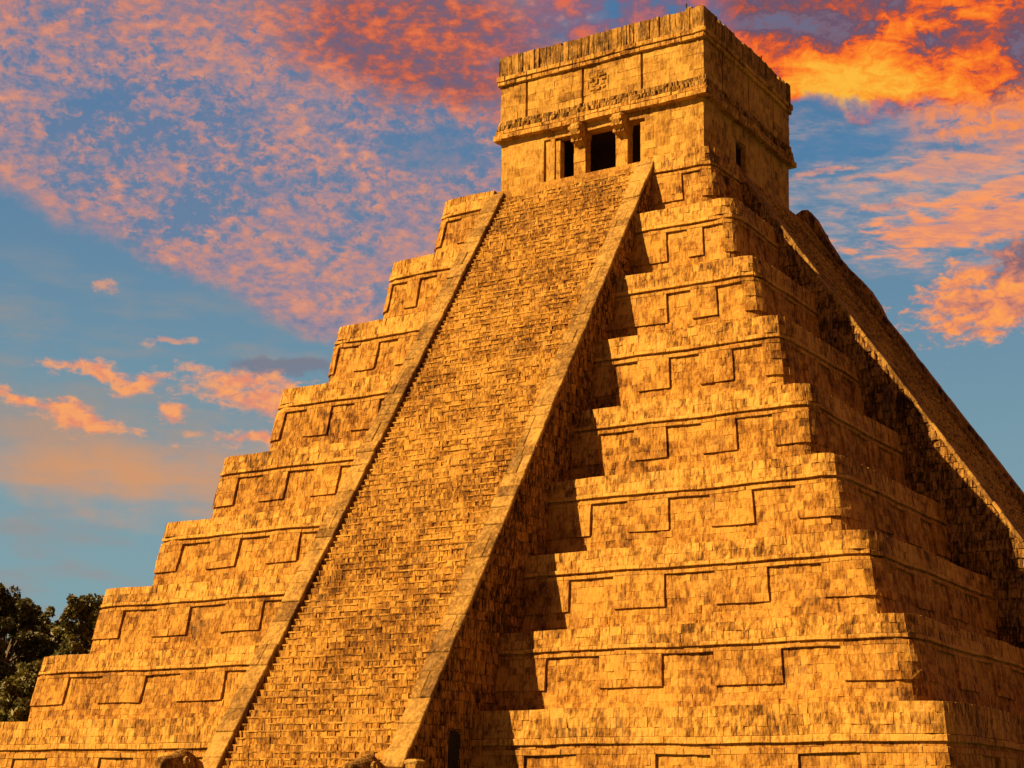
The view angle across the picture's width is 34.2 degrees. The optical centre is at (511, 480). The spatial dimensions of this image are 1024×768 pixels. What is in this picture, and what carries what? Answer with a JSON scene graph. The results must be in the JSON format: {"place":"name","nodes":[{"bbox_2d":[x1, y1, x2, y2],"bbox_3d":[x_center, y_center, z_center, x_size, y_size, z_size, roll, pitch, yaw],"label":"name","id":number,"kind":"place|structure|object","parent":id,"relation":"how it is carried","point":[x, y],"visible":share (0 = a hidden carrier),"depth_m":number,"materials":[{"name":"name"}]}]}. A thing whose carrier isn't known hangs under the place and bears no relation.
{"place":"outdoors","nodes":[
{"label":"outdoors","id":0,"kind":"place"},
{"bbox_2d":[0,0,1023,652],"label":"sky","id":1,"kind":"structure","parent":0,"point":[198,197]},
{"label":"ground","id":2,"kind":"structure","parent":0,"visible":0},
{"bbox_2d":[0,638,15,678],"bbox_3d":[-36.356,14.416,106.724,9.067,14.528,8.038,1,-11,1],"label":"broadleaf tree","id":3,"kind":"object","parent":2,"relation":"on","point":[5,669],"visible":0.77,"depth_m":106.92,"materials":[{"name":"green plant"}]},
{"bbox_2d":[0,658,42,721],"bbox_3d":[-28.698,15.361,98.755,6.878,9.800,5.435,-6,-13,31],"label":"broadleaf tree","id":4,"kind":"object","parent":2,"relation":"on","point":[17,691],"visible":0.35,"depth_m":97.85,"materials":[{"name":"green plant"}]},
{"bbox_2d":[0,583,52,682],"bbox_3d":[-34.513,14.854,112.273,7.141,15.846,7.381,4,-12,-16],"label":"broadleaf tree","id":5,"kind":"object","parent":2,"relation":"on","point":[19,615],"visible":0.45,"depth_m":112.33,"materials":[{"name":"green plant"}]},
{"bbox_2d":[8,606,82,666],"bbox_3d":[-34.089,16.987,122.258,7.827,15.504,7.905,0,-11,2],"label":"broadleaf tree","id":6,"kind":"object","parent":2,"relation":"on","point":[46,626],"visible":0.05,"depth_m":122.08,"materials":[{"name":"green plant"}]},
{"bbox_2d":[50,593,103,655],"bbox_3d":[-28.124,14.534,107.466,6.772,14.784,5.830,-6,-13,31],"label":"broadleaf tree","id":7,"kind":"object","parent":2,"relation":"on","point":[82,611],"visible":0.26,"depth_m":107.72,"materials":[{"name":"green plant"}]},
{"bbox_2d":[155,749,203,767],"bbox_3d":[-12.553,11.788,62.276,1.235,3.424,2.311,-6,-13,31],"label":"serpent head","id":8,"kind":"object","parent":2,"relation":"on","point":[181,758],"visible":1,"depth_m":62.16},
{"bbox_2d":[342,753,386,767],"bbox_3d":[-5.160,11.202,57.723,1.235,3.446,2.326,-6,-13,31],"label":"serpent head","id":9,"kind":"object","parent":2,"relation":"on","point":[368,760],"visible":1,"depth_m":57.62},
{"bbox_2d":[404,759,424,767],"bbox_3d":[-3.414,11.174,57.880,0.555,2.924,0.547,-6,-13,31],"label":"stone post","id":10,"kind":"object","parent":2,"relation":"on","point":[413,763],"visible":1,"depth_m":57.95,"materials":[{"name":"stone"}]},
{"bbox_2d":[0,146,1023,767],"bbox_3d":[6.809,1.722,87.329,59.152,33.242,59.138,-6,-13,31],"label":"stepped pyramid","id":11,"kind":"object","parent":2,"relation":"on","point":[684,458],"visible":1,"depth_m":69.61,"materials":[{"name":"stone"}]},
{"bbox_2d":[444,721,463,767],"bbox_3d":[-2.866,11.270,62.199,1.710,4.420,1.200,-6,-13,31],"label":"tunnel doorway","id":12,"kind":"structure","parent":11,"relation":"in","point":[452,747],"depth_m":61.97,"materials":[{"name":"stone"}]},
{"bbox_2d":[493,2,796,208],"bbox_3d":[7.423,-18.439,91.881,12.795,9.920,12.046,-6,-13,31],"label":"temple","id":13,"kind":"structure","parent":11,"relation":"on","point":[691,76],"depth_m":87.77,"materials":[{"name":"stone"}]}
]}

